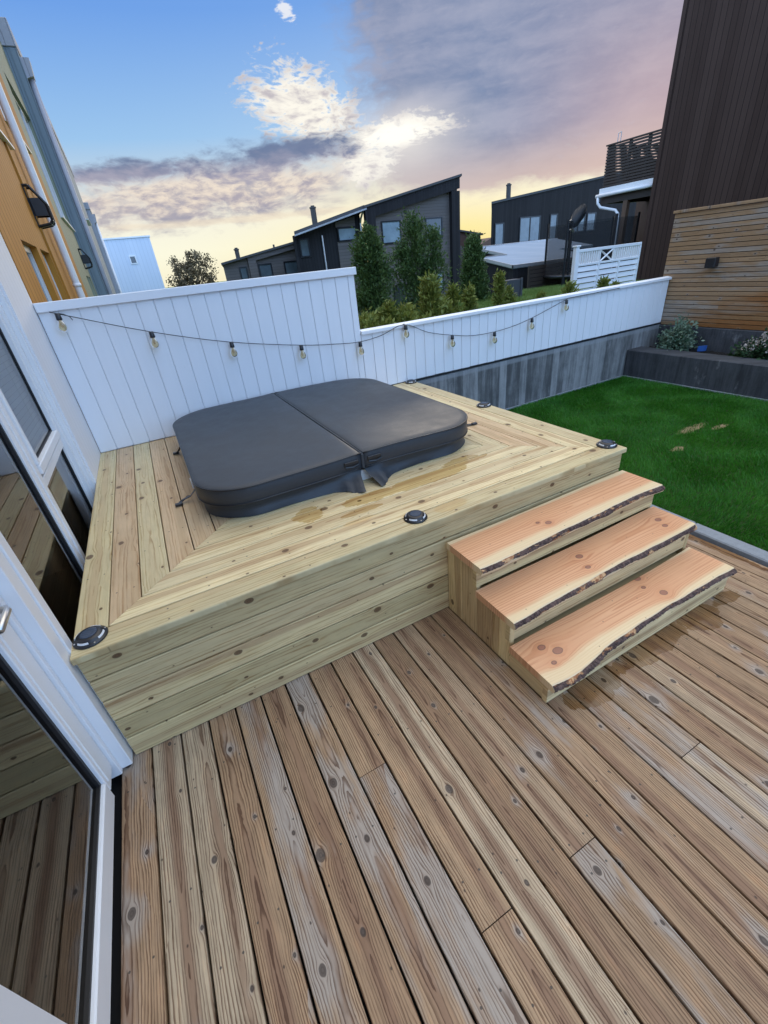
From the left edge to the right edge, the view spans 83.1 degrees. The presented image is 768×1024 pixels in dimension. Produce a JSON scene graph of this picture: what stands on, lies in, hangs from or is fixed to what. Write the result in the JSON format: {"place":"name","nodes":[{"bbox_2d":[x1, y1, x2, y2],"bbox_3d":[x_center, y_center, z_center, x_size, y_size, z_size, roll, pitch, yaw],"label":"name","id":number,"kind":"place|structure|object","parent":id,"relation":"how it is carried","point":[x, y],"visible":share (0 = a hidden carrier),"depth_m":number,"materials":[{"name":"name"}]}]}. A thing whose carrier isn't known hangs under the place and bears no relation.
{"place":"outdoors","nodes":[
{"label":"outdoors","id":0,"kind":"place"},
{"bbox_2d":[0,0,683,287],"label":"sky","id":1,"kind":"structure","parent":0,"point":[215,128],"materials":[{"name":"blue"}]},
{"bbox_2d":[152,655,584,1023],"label":"deck base","id":2,"kind":"object","parent":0,"point":[350,963],"depth_m":1.52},
{"bbox_2d":[121,534,767,1023],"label":"deck","id":3,"kind":"structure","parent":2,"relation":"on","point":[611,818],"depth_m":1.52,"materials":[{"name":"brown wood"}]},
{"bbox_2d":[70,382,626,754],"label":"hot tub platform","id":4,"kind":"structure","parent":3,"relation":"on","point":[197,609],"depth_m":2.17,"materials":[{"name":"brown wood"}]},
{"bbox_2d":[72,625,107,649],"bbox_3d":[-1.137,0.475,1.672,0.124,0.029,0.124,20,39,38],"label":"deck light","id":5,"kind":"object","parent":4,"relation":"on","point":[90,636],"visible":1,"depth_m":1.65,"materials":[{"name":"black plastic"}]},
{"bbox_2d":[361,468,371,479],"bbox_3d":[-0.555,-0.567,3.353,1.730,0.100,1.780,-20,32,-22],"label":"hot tub","id":6,"kind":"object","parent":4,"relation":"on","point":[365,474],"visible":0.03,"depth_m":2.66,"materials":[{"name":"white plastic"}]},
{"bbox_2d":[173,378,476,517],"bbox_3d":[-0.500,-0.628,3.284,2.189,0.212,2.004,-20,32,-22],"label":"hot tub cover","id":7,"kind":"object","parent":6,"relation":"on","point":[258,455],"visible":1,"depth_m":2.80,"materials":[{"name":"grey leather"}]},
{"bbox_2d":[405,379,416,383],"bbox_3d":[0.289,-1.401,4.636,0.124,0.029,0.124,-26,35,-30],"label":"deck light","id":8,"kind":"object","parent":4,"relation":"on","point":[411,381],"visible":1,"depth_m":4.61,"materials":[{"name":"black plastic"}]},
{"bbox_2d":[403,510,427,523],"bbox_3d":[0.160,0.017,2.212,0.124,0.029,0.124,-20,32,-22],"label":"deck light","id":9,"kind":"object","parent":4,"relation":"on","point":[415,516],"visible":1,"depth_m":2.19,"materials":[{"name":"black plastic"}]},
{"bbox_2d":[476,402,490,407],"bbox_3d":[0.852,-0.921,3.697,0.124,0.029,0.124,-9,30,-4],"label":"deck light","id":10,"kind":"object","parent":4,"relation":"on","point":[483,404],"visible":1,"depth_m":3.67,"materials":[{"name":"black plastic"}]},
{"bbox_2d":[596,439,617,448],"bbox_3d":[1.418,-0.438,2.753,0.124,0.029,0.124,7,32,21],"label":"deck light","id":11,"kind":"object","parent":4,"relation":"on","point":[607,444],"visible":1,"depth_m":2.73,"materials":[{"name":"black plastic"}]},
{"bbox_2d":[447,470,736,702],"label":"wooden steps","id":12,"kind":"structure","parent":3,"relation":"on","point":[551,599],"depth_m":2.24,"materials":[{"name":"brown wood"}]},
{"bbox_2d":[149,275,641,444],"bbox_3d":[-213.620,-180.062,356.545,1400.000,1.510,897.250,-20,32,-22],"label":"garden ground","id":13,"kind":"structure","parent":0,"point":[489,303],"depth_m":15.54,"materials":[{"name":"green plant"}]},
{"bbox_2d":[0,41,97,296],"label":"row house","id":14,"kind":"structure","parent":13,"relation":"on","point":[17,101],"depth_m":8.23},
{"bbox_2d":[13,96,75,231],"bbox_3d":[-6.523,-6.622,8.283,0.145,1.930,2.560,-20,32,-22],"label":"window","id":15,"kind":"structure","parent":14,"relation":"in","point":[24,119],"depth_m":8.72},
{"bbox_2d":[77,248,92,268],"bbox_3d":[-6.449,-5.473,9.361,0.176,0.386,0.178,-20,32,-22],"label":"wall lantern","id":16,"kind":"object","parent":14,"relation":"attached to","point":[85,258],"depth_m":9.31,"materials":[{"name":"black plastic"}]},
{"bbox_2d":[0,74,100,452],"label":"row house","id":17,"kind":"structure","parent":13,"relation":"on","point":[44,263],"depth_m":4.41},
{"bbox_2d":[0,130,14,149],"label":"window","id":18,"kind":"structure","parent":17,"relation":"in","point":[2,136],"depth_m":4.28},
{"bbox_2d":[0,105,31,153],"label":"window","id":19,"kind":"structure","parent":17,"relation":"in","point":[28,149],"depth_m":5.74,"materials":[{"name":"white"}]},
{"bbox_2d":[23,245,51,301],"bbox_3d":[-3.046,-1.516,4.163,0.045,1.810,0.790,-20,32,-22],"label":"window","id":20,"kind":"structure","parent":17,"relation":"in","point":[27,249],"depth_m":4.09,"materials":[{"name":"white glass"}]},
{"bbox_2d":[21,183,55,228],"bbox_3d":[-3.704,-3.278,4.656,0.176,0.386,0.178,-20,32,-22],"label":"wall lantern","id":21,"kind":"object","parent":17,"relation":"attached to","point":[41,207],"depth_m":4.61,"materials":[{"name":"black plastic"}]},
{"bbox_2d":[42,253,62,299],"bbox_3d":[-3.487,-1.892,4.897,0.045,1.810,0.680,-20,32,-22],"label":"window","id":22,"kind":"structure","parent":17,"relation":"in","point":[42,253],"depth_m":4.80,"materials":[{"name":"white glass"}]},
{"bbox_2d":[0,17,115,295],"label":"row house","id":23,"kind":"structure","parent":13,"relation":"on","point":[56,158],"depth_m":9.34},
{"bbox_2d":[71,180,91,225],"bbox_3d":[-8.662,-8.960,12.235,0.145,1.330,1.460,-20,32,-22],"label":"window","id":24,"kind":"structure","parent":23,"relation":"in","point":[88,221],"depth_m":12.65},
{"bbox_2d":[83,202,121,293],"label":"row house","id":25,"kind":"structure","parent":13,"relation":"on","point":[102,247],"depth_m":19.58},
{"bbox_2d":[103,235,164,292],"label":"detached house","id":26,"kind":"structure","parent":13,"relation":"on","point":[134,263],"depth_m":36.20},
{"bbox_2d":[129,255,137,263],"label":"window","id":27,"kind":"structure","parent":26,"relation":"in","point":[133,260],"depth_m":36.01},
{"bbox_2d":[166,249,218,287],"bbox_3d":[-14.306,-17.053,33.044,3.952,5.151,3.924,-20,32,-22],"label":"deciduous tree","id":28,"kind":"object","parent":13,"relation":"on","point":[187,268],"visible":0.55,"depth_m":32.02,"materials":[{"name":"green plant"}]},
{"bbox_2d":[221,242,297,280],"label":"slanted roof house","id":29,"kind":"structure","parent":13,"relation":"on","point":[277,260],"depth_m":24.12,"materials":[{"name":"metal"}]},
{"bbox_2d":[239,266,248,279],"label":"window","id":30,"kind":"structure","parent":29,"relation":"in","point":[244,274],"depth_m":23.95,"materials":[{"name":"grey glass"}]},
{"bbox_2d":[258,263,273,276],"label":"window","id":31,"kind":"structure","parent":29,"relation":"in","point":[265,270],"depth_m":24.39,"materials":[{"name":"grey glass"}]},
{"bbox_2d":[283,260,297,273],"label":"window","id":32,"kind":"structure","parent":29,"relation":"in","point":[290,267],"depth_m":24.93,"materials":[{"name":"grey glass"}]},
{"bbox_2d":[358,306,378,326],"bbox_3d":[-0.199,-1.973,5.366,0.577,1.046,0.528,-1,30,9],"label":"hedge shrub","id":33,"kind":"object","parent":13,"relation":"on","point":[370,316],"visible":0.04,"depth_m":5.16,"materials":[{"name":"green plant"}]},
{"bbox_2d":[359,315,377,329],"bbox_3d":[-0.168,-1.835,5.191,0.521,0.977,0.550,-8,30,-2],"label":"hedge shrub","id":34,"kind":"object","parent":13,"relation":"on","point":[363,324],"visible":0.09,"depth_m":4.93,"materials":[{"name":"green plant"}]},
{"bbox_2d":[347,220,402,314],"bbox_3d":[-0.309,-6.090,11.371,1.614,2.632,1.479,6,32,20],"label":"conifer","id":35,"kind":"object","parent":13,"relation":"on","point":[373,292],"visible":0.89,"depth_m":11.16,"materials":[{"name":"green plant"}]},
{"bbox_2d":[292,174,461,313],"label":"slanted roof house","id":36,"kind":"structure","parent":13,"relation":"on","point":[321,245],"depth_m":22.66,"materials":[{"name":"wood"}]},
{"bbox_2d":[298,238,310,257],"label":"window","id":37,"kind":"structure","parent":36,"relation":"in","point":[304,245],"depth_m":21.73,"materials":[{"name":"grey glass"}]},
{"bbox_2d":[337,226,356,241],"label":"window","id":38,"kind":"structure","parent":36,"relation":"in","point":[344,234],"depth_m":22.32,"materials":[{"name":"blue glass"}]},
{"bbox_2d":[381,220,401,243],"bbox_3d":[0.393,-14.843,22.975,1.180,1.040,0.070,-20,32,-22],"label":"window","id":39,"kind":"structure","parent":36,"relation":"in","point":[388,228],"depth_m":22.94,"materials":[{"name":"blue glass"}]},
{"bbox_2d":[393,284,415,307],"bbox_3d":[1.390,-12.223,24.913,1.840,1.640,0.070,-20,32,-22],"label":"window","id":40,"kind":"structure","parent":36,"relation":"in","point":[396,293],"depth_m":24.59,"materials":[{"name":"black glass"}]},
{"bbox_2d":[425,217,442,240],"bbox_3d":[2.770,-15.677,23.974,1.120,1.060,0.070,-20,32,-22],"label":"window","id":41,"kind":"structure","parent":36,"relation":"in","point":[439,220],"depth_m":23.87,"materials":[{"name":"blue glass"}]},
{"bbox_2d":[377,314,395,325],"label":"hedge shrub","id":42,"kind":"object","parent":13,"relation":"on","point":[387,322],"visible":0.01,"depth_m":5.13,"materials":[{"name":"green plant"}]},
{"bbox_2d":[374,299,400,323],"bbox_3d":[0.097,-2.148,5.555,0.567,1.101,0.541,-20,32,-22],"label":"hedge shrub","id":43,"kind":"object","parent":13,"relation":"on","point":[389,308],"visible":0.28,"depth_m":5.33,"materials":[{"name":"green plant"}]},
{"bbox_2d":[396,306,417,322],"bbox_3d":[0.309,-2.067,5.490,0.558,0.986,0.516,-20,32,-22],"label":"hedge shrub","id":44,"kind":"object","parent":13,"relation":"on","point":[405,316],"visible":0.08,"depth_m":5.26,"materials":[{"name":"green plant"}]},
{"bbox_2d":[395,297,418,317],"bbox_3d":[0.335,-2.257,5.732,0.511,1.066,0.535,-8,30,-3],"label":"hedge shrub","id":45,"kind":"object","parent":13,"relation":"on","point":[407,306],"visible":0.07,"depth_m":5.53,"materials":[{"name":"green plant"}]},
{"bbox_2d":[388,206,453,309],"bbox_3d":[0.980,-6.691,11.897,2.034,2.892,1.334,-10,30,-6],"label":"conifer","id":46,"kind":"object","parent":13,"relation":"on","point":[412,262],"visible":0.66,"depth_m":11.65,"materials":[{"name":"green plant"}]},
{"bbox_2d":[415,310,435,318],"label":"hedge shrub","id":47,"kind":"object","parent":13,"relation":"on","point":[426,316],"visible":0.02,"depth_m":5.50,"materials":[{"name":"green plant"}]},
{"bbox_2d":[415,270,446,318],"bbox_3d":[0.662,-2.654,6.077,0.674,1.344,0.618,-20,32,-22],"label":"hedge shrub","id":48,"kind":"object","parent":13,"relation":"on","point":[430,300],"visible":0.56,"depth_m":5.86,"materials":[{"name":"green plant"}]},
{"bbox_2d":[440,295,456,314],"bbox_3d":[0.876,-2.664,6.387,0.535,1.011,0.598,6,32,21],"label":"hedge shrub","id":49,"kind":"object","parent":13,"relation":"on","point":[448,309],"visible":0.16,"depth_m":6.18,"materials":[{"name":"green plant"}]},
{"bbox_2d":[443,281,465,312],"bbox_3d":[1.146,-3.258,7.279,0.483,1.132,0.505,8,33,23],"label":"sapling","id":50,"kind":"object","parent":13,"relation":"on","point":[452,291],"visible":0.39,"depth_m":7.08,"materials":[{"name":"green plant"}]},
{"bbox_2d":[461,281,479,311],"bbox_3d":[1.486,-3.418,7.533,0.518,1.088,0.395,-30,38,-35],"label":"sapling","id":51,"kind":"object","parent":13,"relation":"on","point":[469,298],"visible":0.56,"depth_m":7.38,"materials":[{"name":"green plant"}]},
{"bbox_2d":[460,230,482,281],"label":"detached house","id":52,"kind":"structure","parent":13,"relation":"on","point":[463,236],"depth_m":38.33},
{"bbox_2d":[457,230,492,301],"bbox_3d":[2.604,-7.013,12.789,1.209,2.243,1.354,10,34,27],"label":"conifer","id":53,"kind":"object","parent":13,"relation":"on","point":[473,267],"visible":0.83,"depth_m":12.46,"materials":[{"name":"green plant"}]},
{"bbox_2d":[490,268,508,305],"bbox_3d":[2.104,-3.801,7.950,0.392,1.212,0.452,12,35,29],"label":"sapling","id":54,"kind":"object","parent":13,"relation":"on","point":[499,282],"visible":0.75,"depth_m":7.79,"materials":[{"name":"green plant"}]},
{"bbox_2d":[358,279,645,318],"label":"grass","id":55,"kind":"structure","parent":13,"relation":"on","point":[532,292],"depth_m":12.48,"materials":[{"name":"green plant"}]},
{"bbox_2d":[502,285,517,303],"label":"sapling","id":56,"kind":"object","parent":13,"relation":"on","point":[511,298],"visible":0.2,"depth_m":8.04,"materials":[{"name":"green plant"}]},
{"bbox_2d":[503,278,522,296],"bbox_3d":[3.632,-6.269,12.490,0.620,0.800,0.340,-20,32,-22],"label":"planter box","id":57,"kind":"object","parent":13,"relation":"on","point":[517,284],"visible":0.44,"depth_m":12.32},
{"bbox_2d":[482,239,586,293],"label":"flat roof shed","id":58,"kind":"structure","parent":13,"relation":"on","point":[514,260],"depth_m":16.75,"materials":[{"name":"metal"}]},
{"bbox_2d":[533,290,547,298],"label":"sapling","id":59,"kind":"object","parent":13,"relation":"on","point":[541,294],"visible":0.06,"depth_m":7.93,"materials":[{"name":"green plant"}]},
{"bbox_2d":[527,265,584,288],"bbox_3d":[6.414,-8.507,16.075,2.920,1.340,0.090,-20,32,-22],"label":"slatted fence","id":60,"kind":"object","parent":13,"relation":"on","point":[531,271],"visible":0.27,"depth_m":15.53,"materials":[{"name":"black wood"}]},
{"bbox_2d":[491,173,636,276],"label":"flat roof house","id":61,"kind":"structure","parent":13,"relation":"on","point":[525,217],"depth_m":28.75,"materials":[{"name":"wood"}]},
{"bbox_2d":[494,222,504,244],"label":"window","id":62,"kind":"structure","parent":61,"relation":"in","point":[499,227],"depth_m":27.83,"materials":[{"name":"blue glass"}]},
{"bbox_2d":[519,215,540,241],"bbox_3d":[9.674,-18.771,28.759,1.820,1.440,0.070,-20,32,-22],"label":"window","id":63,"kind":"structure","parent":61,"relation":"in","point":[529,227],"depth_m":28.73,"materials":[{"name":"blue glass"}]},
{"bbox_2d":[549,214,557,226],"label":"window","id":64,"kind":"structure","parent":61,"relation":"in","point":[553,217],"depth_m":29.32,"materials":[{"name":"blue glass"}]},
{"bbox_2d":[586,212,596,220],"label":"window","id":65,"kind":"structure","parent":61,"relation":"in","point":[590,216],"depth_m":30.66,"materials":[{"name":"blue glass"}]},
{"bbox_2d":[560,279,579,294],"bbox_3d":[3.433,-3.847,8.074,0.511,0.910,0.557,-20,32,-22],"label":"sapling","id":66,"kind":"object","parent":13,"relation":"on","point":[569,286],"visible":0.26,"depth_m":7.92,"materials":[{"name":"green plant"}]},
{"bbox_2d":[543,204,640,286],"bbox_3d":[7.064,-8.958,14.916,2.889,2.746,2.800,-20,32,-22],"label":"trampoline","id":67,"kind":"object","parent":13,"relation":"on","point":[562,240],"visible":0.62,"depth_m":13.81,"materials":[{"name":"black plastic"}]},
{"bbox_2d":[596,275,612,287],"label":"sapling","id":68,"kind":"object","parent":13,"relation":"on","point":[603,281],"visible":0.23,"depth_m":7.99,"materials":[{"name":"green plant"}]},
{"bbox_2d":[570,242,641,291],"bbox_3d":[4.411,-4.605,8.677,1.885,1.385,0.110,-20,32,-22],"label":"lattice screen","id":69,"kind":"object","parent":13,"relation":"on","point":[629,251],"visible":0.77,"depth_m":8.50,"materials":[{"name":"white wood"}]},
{"bbox_2d":[611,280,621,285],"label":"sapling","id":70,"kind":"object","parent":13,"relation":"on","point":[616,283],"visible":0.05,"depth_m":8.16,"materials":[{"name":"green plant"}]},
{"bbox_2d":[480,237,490,245],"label":"detached house","id":71,"kind":"structure","parent":0,"point":[487,242],"depth_m":77.13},
{"bbox_2d":[506,375,767,551],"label":"lawn","id":72,"kind":"structure","parent":0,"point":[732,501],"depth_m":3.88,"materials":[{"name":"plant"}]},
{"bbox_2d":[650,505,767,567],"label":"kerb","id":73,"kind":"structure","parent":72,"relation":"on","point":[737,547],"depth_m":2.77,"materials":[{"name":"grey concrete"}]},
{"label":"ground","id":74,"kind":"structure","parent":0,"visible":0},
{"bbox_2d":[0,233,132,1023],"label":"white house","id":75,"kind":"structure","parent":74,"relation":"on","point":[66,754],"depth_m":1.68,"materials":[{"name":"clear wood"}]},
{"bbox_2d":[0,402,84,584],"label":"window","id":76,"kind":"structure","parent":75,"relation":"in","point":[10,440],"depth_m":2.13,"materials":[{"name":"white plastic"}]},
{"bbox_2d":[0,314,92,556],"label":"window","id":77,"kind":"structure","parent":75,"relation":"in","point":[52,447],"depth_m":2.54,"materials":[{"name":"white plastic"}]},
{"bbox_2d":[0,605,114,1023],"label":"door","id":78,"kind":"structure","parent":75,"relation":"in","point":[20,672],"depth_m":1.39,"materials":[{"name":"white plastic"}]},
{"bbox_2d":[417,324,659,408],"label":"retaining wall","id":79,"kind":"structure","parent":74,"relation":"on","point":[505,384],"depth_m":5.61,"materials":[{"name":"concrete"}]},
{"bbox_2d":[33,267,365,452],"bbox_3d":[-1.331,-1.370,3.825,2.508,1.163,0.135,-20,32,-22],"label":"board fence","id":80,"kind":"object","parent":79,"relation":"on","point":[131,387],"visible":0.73,"depth_m":3.65,"materials":[{"name":"white paint"}]},
{"bbox_2d":[360,276,671,384],"bbox_3d":[1.873,-2.267,5.277,4.768,0.609,0.122,-20,32,-22],"label":"board fence","id":81,"kind":"object","parent":79,"relation":"on","point":[394,356],"visible":0.95,"depth_m":5.04,"materials":[{"name":"white paint"}]},
{"bbox_2d":[49,288,617,359],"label":"string lights","id":82,"kind":"object","parent":81,"relation":"attached to","point":[59,319],"visible":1,"depth_m":3.96,"materials":[{"name":"black plastic"}]},
{"bbox_2d":[504,324,767,409],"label":"raised planter","id":83,"kind":"object","parent":74,"relation":"on","point":[742,376],"visible":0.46,"depth_m":5.53,"materials":[{"name":"concrete"}]},
{"bbox_2d":[649,346,726,355],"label":"planter soil","id":84,"kind":"structure","parent":83,"relation":"in","point":[713,352],"depth_m":5.79,"materials":[{"name":"brown soil"}]},
{"bbox_2d":[655,311,704,350],"bbox_3d":[4.023,-2.431,5.936,0.521,0.610,0.560,-10,30,-7],"label":"bush","id":85,"kind":"object","parent":84,"relation":"on","point":[679,340],"visible":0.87,"depth_m":5.87,"materials":[{"name":"green plant"}]},
{"bbox_2d":[697,345,706,350],"bbox_3d":[4.235,-2.177,5.765,0.040,0.080,0.090,-20,32,-22],"label":"plant tag","id":86,"kind":"object","parent":84,"relation":"on","point":[702,348],"visible":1,"depth_m":5.75,"materials":[{"name":"blue plastic"}]},
{"bbox_2d":[727,327,767,359],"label":"bush","id":87,"kind":"object","parent":84,"relation":"on","point":[757,349],"visible":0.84,"depth_m":5.15,"materials":[{"name":"green plant"}]},
{"bbox_2d":[661,197,767,330],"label":"slatted fence","id":88,"kind":"object","parent":83,"relation":"on","point":[730,290],"visible":0.87,"depth_m":5.45,"materials":[{"name":"brown wood"}]},
{"bbox_2d":[704,257,719,267],"bbox_3d":[4.143,-3.151,5.468,0.097,0.112,0.120,-20,32,-22],"label":"wall lamp","id":89,"kind":"object","parent":88,"relation":"attached to","point":[711,262],"visible":1,"depth_m":5.44,"materials":[{"name":"black plastic"}]},
{"bbox_2d":[595,0,767,279],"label":"brown house","id":90,"kind":"structure","parent":74,"relation":"on","point":[711,148],"depth_m":10.91,"materials":[{"name":"black wood"}]}
]}

